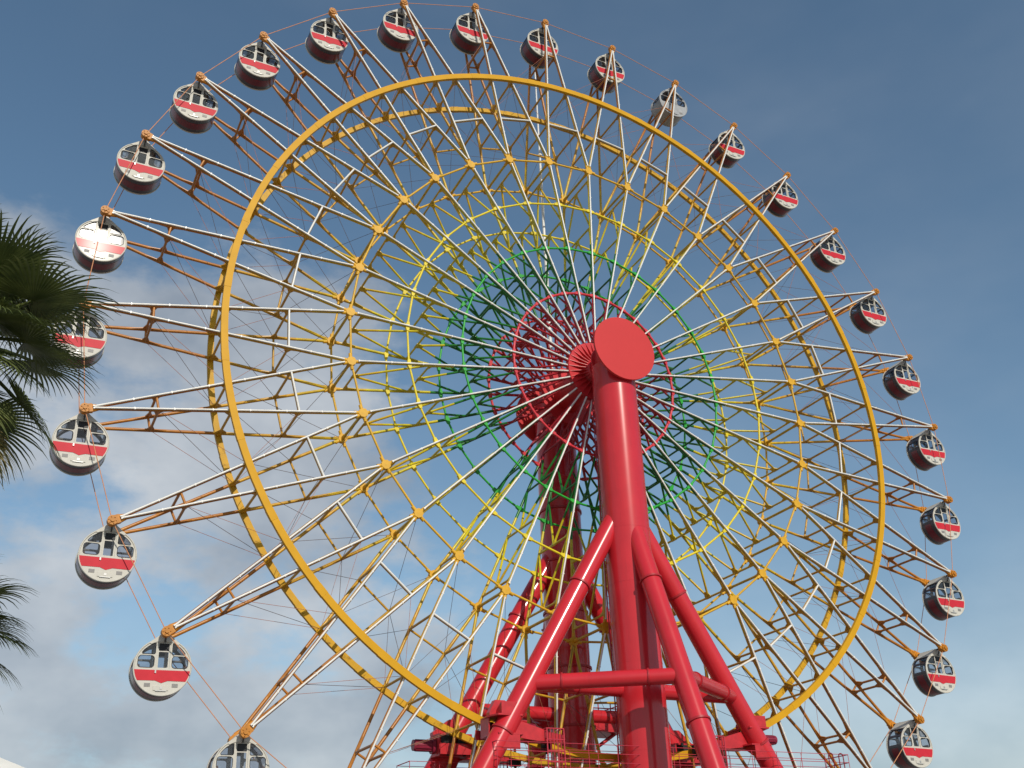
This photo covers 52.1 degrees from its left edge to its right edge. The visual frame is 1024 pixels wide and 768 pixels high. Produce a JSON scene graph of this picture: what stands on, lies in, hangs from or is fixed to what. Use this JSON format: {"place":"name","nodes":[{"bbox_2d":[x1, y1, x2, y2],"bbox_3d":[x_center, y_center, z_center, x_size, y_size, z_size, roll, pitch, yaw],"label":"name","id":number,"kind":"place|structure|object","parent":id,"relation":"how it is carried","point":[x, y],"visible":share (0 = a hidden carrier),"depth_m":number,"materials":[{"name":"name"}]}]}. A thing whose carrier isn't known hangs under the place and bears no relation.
{"place":"outdoors","nodes":[
{"label":"outdoors","id":0,"kind":"place"},
{"bbox_2d":[0,0,1023,767],"label":"sky","id":1,"kind":"structure","parent":0,"point":[901,122],"materials":[{"name":"blue"}]},
{"label":"ground","id":2,"kind":"structure","parent":0,"visible":0},
{"bbox_2d":[0,758,24,767],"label":"marquee tent","id":3,"kind":"object","parent":2,"relation":"on","point":[4,763],"visible":1,"depth_m":23.21,"materials":[{"name":"fabric"}]},
{"bbox_2d":[0,554,39,711],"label":"fan palm","id":4,"kind":"object","parent":2,"relation":"on","point":[3,592],"visible":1,"depth_m":14.46,"materials":[{"name":"green plant"}]},
{"bbox_2d":[0,210,123,490],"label":"fan palm","id":5,"kind":"object","parent":2,"relation":"on","point":[50,302],"visible":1,"depth_m":11.30,"materials":[{"name":"green plant"}]},
{"bbox_2d":[424,68,691,767],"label":"support tower","id":6,"kind":"structure","parent":2,"relation":"on","point":[508,635],"depth_m":52.29,"materials":[{"name":"red metal"}]},
{"bbox_2d":[397,761,528,767],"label":"service gallery","id":7,"kind":"object","parent":6,"relation":"attached to","point":[409,766],"visible":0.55,"depth_m":46.60,"materials":[{"name":"metal"}]},
{"bbox_2d":[411,719,520,767],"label":"drive unit","id":8,"kind":"object","parent":6,"relation":"on","point":[439,747],"visible":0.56,"depth_m":46.57,"materials":[{"name":"metal"}]},
{"bbox_2d":[671,730,699,767],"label":"drive unit","id":9,"kind":"object","parent":6,"relation":"attached to","point":[681,745],"visible":0.18,"depth_m":51.70,"materials":[{"name":"metal"}]},
{"bbox_2d":[471,317,782,767],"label":"support tower","id":10,"kind":"structure","parent":2,"relation":"on","point":[645,590],"depth_m":46.77,"materials":[{"name":"red metal"}]},
{"bbox_2d":[78,0,956,767],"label":"ferris wheel","id":11,"kind":"object","parent":10,"relation":"on","point":[566,394],"visible":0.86,"depth_m":54.44,"materials":[{"name":"paint"}]},
{"bbox_2d":[50,309,106,368],"bbox_3d":[-18.601,-1.975,44.947,2.194,2.433,1.674,10,-29,-24],"label":"gondola","id":12,"kind":"object","parent":11,"relation":"hanging from","point":[93,347],"visible":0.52,"depth_m":44.62,"materials":[{"name":"white metal"}]},
{"bbox_2d":[75,326,85,333],"bbox_3d":[-18.829,-2.056,45.474,0.485,1.016,0.037,10,-29,-24],"label":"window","id":13,"kind":"structure","parent":12,"relation":"in","point":[77,331],"depth_m":45.62,"materials":[{"name":"clear glass"}]},
{"bbox_2d":[74,316,87,336],"bbox_3d":[-18.407,-2.466,44.706,0.485,1.016,0.037,10,-29,-24],"label":"door","id":14,"kind":"structure","parent":12,"relation":"in","point":[86,319],"depth_m":44.76,"materials":[{"name":"white metal"}]},
{"bbox_2d":[49,413,109,475],"bbox_3d":[-17.770,2.459,43.035,2.194,2.433,1.674,10,-30,-24],"label":"gondola","id":15,"kind":"object","parent":11,"relation":"hanging from","point":[79,458],"visible":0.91,"depth_m":42.63,"materials":[{"name":"white metal"}]},
{"bbox_2d":[76,430,86,442],"bbox_3d":[-17.996,2.379,43.562,0.485,1.016,0.037,10,-30,-24],"label":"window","id":16,"kind":"structure","parent":15,"relation":"in","point":[80,433],"depth_m":43.70,"materials":[{"name":"clear glass"}]},
{"bbox_2d":[74,420,89,443],"bbox_3d":[-17.574,1.969,42.795,0.485,1.016,0.037,10,-30,-24],"label":"door","id":17,"kind":"structure","parent":15,"relation":"in","point":[81,424],"depth_m":42.88,"materials":[{"name":"white metal"}]},
{"bbox_2d":[72,216,126,273],"bbox_3d":[-18.596,-6.296,47.258,2.194,2.433,1.674,11,-30,-24],"label":"gondola","id":18,"kind":"object","parent":11,"relation":"hanging from","point":[109,257],"visible":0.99,"depth_m":46.87,"materials":[{"name":"white metal"}]},
{"bbox_2d":[95,234,105,241],"bbox_3d":[-18.818,-6.375,47.787,0.485,1.016,0.037,11,-30,-24],"label":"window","id":19,"kind":"structure","parent":18,"relation":"in","point":[102,238],"depth_m":47.95,"materials":[{"name":"clear glass"}]},
{"bbox_2d":[95,222,109,242],"bbox_3d":[-18.396,-6.785,47.020,0.485,1.016,0.037,11,-30,-24],"label":"door","id":20,"kind":"structure","parent":18,"relation":"in","point":[105,227],"depth_m":47.12,"materials":[{"name":"white metal"}]},
{"bbox_2d":[75,525,136,589],"bbox_3d":[-16.119,6.840,41.602,2.194,2.433,1.674,11,-30,-24],"label":"gondola","id":21,"kind":"object","parent":11,"relation":"hanging from","point":[99,570],"visible":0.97,"depth_m":41.16,"materials":[{"name":"white metal"}]},
{"bbox_2d":[101,532,116,556],"bbox_3d":[-15.920,6.350,41.364,0.485,1.016,0.037,11,-30,-24],"label":"door","id":22,"kind":"structure","parent":21,"relation":"in","point":[109,536],"depth_m":41.46,"materials":[{"name":"white metal"}]},
{"bbox_2d":[104,541,113,555],"bbox_3d":[-16.342,6.760,42.131,0.485,1.016,0.037,11,-30,-24],"label":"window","id":23,"kind":"structure","parent":21,"relation":"in","point":[108,544],"depth_m":42.27,"materials":[{"name":"clear glass"}]},
{"bbox_2d":[113,140,164,194],"bbox_3d":[-17.741,-10.335,49.886,2.194,2.433,1.674,12,-30,-23],"label":"gondola","id":24,"kind":"object","parent":11,"relation":"hanging from","point":[140,177],"visible":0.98,"depth_m":49.49,"materials":[{"name":"white metal"}]},
{"bbox_2d":[137,159,144,163],"bbox_3d":[-17.956,-10.412,50.419,0.485,1.016,0.037,12,-30,-23],"label":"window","id":25,"kind":"structure","parent":24,"relation":"in","point":[138,160],"depth_m":50.60,"materials":[{"name":"clear glass"}]},
{"bbox_2d":[136,146,148,164],"bbox_3d":[-17.534,-10.822,49.651,0.485,1.016,0.037,12,-30,-23],"label":"door","id":26,"kind":"structure","parent":24,"relation":"in","point":[143,150],"depth_m":49.76,"materials":[{"name":"white metal"}]},
{"bbox_2d":[128,635,191,701],"bbox_3d":[-13.673,11.006,40.722,2.194,2.433,1.674,10,-29,-24],"label":"gondola","id":27,"kind":"object","parent":11,"relation":"hanging from","point":[153,682],"visible":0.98,"depth_m":40.27,"materials":[{"name":"white metal"}]},
{"bbox_2d":[152,648,166,667],"bbox_3d":[-13.901,10.926,41.249,0.485,1.016,0.037,10,-29,-24],"label":"door","id":28,"kind":"structure","parent":27,"relation":"in","point":[163,654],"depth_m":41.35,"materials":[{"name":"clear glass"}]},
{"bbox_2d":[156,642,170,668],"bbox_3d":[-13.479,10.515,40.482,0.485,1.016,0.037,10,-29,-24],"label":"door","id":29,"kind":"structure","parent":27,"relation":"in","point":[164,647],"depth_m":40.57,"materials":[{"name":"white metal"}]},
{"bbox_2d":[169,82,217,133],"bbox_3d":[-16.024,-13.926,52.749,2.194,2.433,1.674,12,-30,-23],"label":"gondola","id":30,"kind":"object","parent":11,"relation":"hanging from","point":[193,109],"visible":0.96,"depth_m":52.34,"materials":[{"name":"white metal"}]},
{"bbox_2d":[191,88,202,104],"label":"door","id":31,"kind":"structure","parent":30,"relation":"in","point":[196,91],"depth_m":52.62,"materials":[{"name":"white metal"}]},
{"bbox_2d":[207,734,268,767],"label":"gondola","id":32,"kind":"object","parent":11,"relation":"hanging from","point":[236,745],"visible":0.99,"depth_m":40.41,"materials":[{"name":"white metal"}]},
{"bbox_2d":[229,746,241,767],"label":"door","id":33,"kind":"structure","parent":32,"relation":"in","point":[232,747],"depth_m":40.99,"materials":[{"name":"clear glass"}]},
{"bbox_2d":[234,743,248,767],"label":"door","id":34,"kind":"structure","parent":32,"relation":"in","point":[240,747],"depth_m":40.27,"materials":[{"name":"white metal"}]},
{"bbox_2d":[234,41,279,90],"bbox_3d":[-13.552,-16.942,55.720,2.194,2.433,1.674,12,-30,-23],"label":"gondola","id":35,"kind":"object","parent":11,"relation":"hanging from","point":[257,66],"visible":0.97,"depth_m":55.31,"materials":[{"name":"white metal"}]},
{"bbox_2d":[255,47,265,62],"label":"door","id":36,"kind":"structure","parent":35,"relation":"in","point":[260,50],"depth_m":55.58,"materials":[{"name":"white metal"}]},
{"bbox_2d":[305,16,348,63],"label":"gondola","id":37,"kind":"object","parent":11,"relation":"hanging from","point":[324,44],"visible":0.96,"depth_m":58.26,"materials":[{"name":"white metal"}]},
{"bbox_2d":[325,22,333,37],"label":"door","id":38,"kind":"structure","parent":37,"relation":"in","point":[328,25],"depth_m":58.56,"materials":[{"name":"white metal"}]},
{"bbox_2d":[377,7,417,52],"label":"gondola","id":39,"kind":"object","parent":11,"relation":"hanging from","point":[395,34],"visible":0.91,"depth_m":61.06,"materials":[{"name":"white metal"}]},
{"bbox_2d":[397,13,404,26],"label":"door","id":40,"kind":"structure","parent":39,"relation":"in","point":[400,16],"depth_m":61.41,"materials":[{"name":"white metal"}]},
{"bbox_2d":[449,11,487,54],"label":"gondola","id":41,"kind":"object","parent":11,"relation":"hanging from","point":[464,35],"visible":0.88,"depth_m":63.64,"materials":[{"name":"white metal"}]},
{"bbox_2d":[469,17,475,30],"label":"door","id":42,"kind":"structure","parent":41,"relation":"in","point":[473,20],"depth_m":64.03,"materials":[{"name":"white metal"}]},
{"bbox_2d":[520,27,557,68],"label":"gondola","id":43,"kind":"object","parent":11,"relation":"hanging from","point":[532,49],"visible":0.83,"depth_m":65.96,"materials":[{"name":"white metal"}]},
{"bbox_2d":[539,32,543,44],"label":"door","id":44,"kind":"structure","parent":43,"relation":"in","point":[541,35],"depth_m":66.32,"materials":[{"name":"white metal"}]},
{"bbox_2d":[587,53,624,93],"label":"gondola","id":45,"kind":"object","parent":11,"relation":"hanging from","point":[597,70],"visible":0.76,"depth_m":67.89,"materials":[{"name":"white metal"}]},
{"bbox_2d":[650,87,686,126],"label":"gondola","id":46,"kind":"object","parent":11,"relation":"hanging from","point":[680,111],"visible":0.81,"depth_m":69.28,"materials":[{"name":"white metal"}]},
{"bbox_2d":[708,130,744,168],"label":"gondola","id":47,"kind":"object","parent":11,"relation":"hanging from","point":[734,155],"visible":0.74,"depth_m":70.06,"materials":[{"name":"white metal"}]},
{"bbox_2d":[762,180,797,217],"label":"gondola","id":48,"kind":"object","parent":11,"relation":"hanging from","point":[781,205],"visible":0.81,"depth_m":70.31,"materials":[{"name":"white metal"}]},
{"bbox_2d":[780,183,787,196],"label":"door","id":49,"kind":"structure","parent":48,"relation":"in","point":[783,186],"depth_m":70.67,"materials":[{"name":"white metal"}]},
{"bbox_2d":[809,234,845,272],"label":"gondola","id":50,"kind":"object","parent":11,"relation":"hanging from","point":[823,258],"visible":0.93,"depth_m":70.00,"materials":[{"name":"white metal"}]},
{"bbox_2d":[828,239,834,251],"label":"door","id":51,"kind":"structure","parent":50,"relation":"in","point":[830,241],"depth_m":70.39,"materials":[{"name":"white metal"}]},
{"bbox_2d":[849,295,886,333],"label":"gondola","id":52,"kind":"object","parent":11,"relation":"hanging from","point":[864,319],"visible":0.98,"depth_m":69.14,"materials":[{"name":"white metal"}]},
{"bbox_2d":[868,299,875,312],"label":"door","id":53,"kind":"structure","parent":52,"relation":"in","point":[871,302],"depth_m":69.47,"materials":[{"name":"white metal"}]},
{"bbox_2d":[882,360,920,400],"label":"gondola","id":54,"kind":"object","parent":11,"relation":"hanging from","point":[900,388],"visible":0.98,"depth_m":67.74,"materials":[{"name":"white metal"}]},
{"bbox_2d":[902,365,909,379],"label":"door","id":55,"kind":"structure","parent":54,"relation":"in","point":[904,368],"depth_m":68.07,"materials":[{"name":"white metal"}]},
{"bbox_2d":[886,720,932,767],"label":"gondola","id":56,"kind":"object","parent":11,"relation":"hanging from","point":[914,755],"visible":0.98,"depth_m":55.08,"materials":[{"name":"white metal"}]},
{"bbox_2d":[896,730,904,744],"bbox_3d":[20.839,19.061,56.014,0.485,1.016,0.037,12,-30,-23],"label":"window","id":57,"kind":"structure","parent":56,"relation":"in","point":[898,732],"depth_m":56.11,"materials":[{"name":"clear glass"}]},
{"bbox_2d":[910,727,919,747],"bbox_3d":[21.261,18.651,55.246,0.485,1.016,0.037,12,-30,-23],"label":"door","id":58,"kind":"structure","parent":56,"relation":"in","point":[915,732],"depth_m":55.35,"materials":[{"name":"white metal"}]},
{"bbox_2d":[906,429,945,470],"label":"gondola","id":59,"kind":"object","parent":11,"relation":"hanging from","point":[921,458],"visible":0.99,"depth_m":65.84,"materials":[{"name":"white metal"}]},
{"bbox_2d":[926,435,934,449],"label":"door","id":60,"kind":"structure","parent":59,"relation":"in","point":[929,437],"depth_m":66.16,"materials":[{"name":"white metal"}]},
{"bbox_2d":[911,649,955,696],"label":"gondola","id":61,"kind":"object","parent":11,"relation":"hanging from","point":[943,682],"visible":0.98,"depth_m":58.03,"materials":[{"name":"white metal"}]},
{"bbox_2d":[934,656,943,674],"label":"door","id":62,"kind":"structure","parent":61,"relation":"in","point":[937,658],"depth_m":58.30,"materials":[{"name":"white metal"}]},
{"bbox_2d":[920,501,960,544],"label":"gondola","id":63,"kind":"object","parent":11,"relation":"hanging from","point":[935,531],"visible":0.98,"depth_m":63.53,"materials":[{"name":"white metal"}]},
{"bbox_2d":[941,507,948,523],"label":"door","id":64,"kind":"structure","parent":63,"relation":"in","point":[943,510],"depth_m":63.84,"materials":[{"name":"white metal"}]},
{"bbox_2d":[922,575,964,620],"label":"gondola","id":65,"kind":"object","parent":11,"relation":"hanging from","point":[936,605],"visible":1,"depth_m":60.89,"materials":[{"name":"white metal"}]},
{"bbox_2d":[944,582,952,598],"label":"door","id":66,"kind":"structure","parent":65,"relation":"in","point":[947,585],"depth_m":61.20,"materials":[{"name":"white metal"}]},
{"bbox_2d":[475,700,565,767],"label":"drive unit","id":67,"kind":"object","parent":10,"relation":"attached to","point":[533,733],"visible":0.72,"depth_m":42.94,"materials":[{"name":"metal"}]},
{"bbox_2d":[480,740,849,767],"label":"service gallery","id":68,"kind":"object","parent":10,"relation":"attached to","point":[801,758],"visible":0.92,"depth_m":44.51,"materials":[{"name":"metal"}]},
{"bbox_2d":[691,715,777,767],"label":"drive unit","id":69,"kind":"object","parent":10,"relation":"attached to","point":[734,740],"visible":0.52,"depth_m":47.21,"materials":[{"name":"metal"}]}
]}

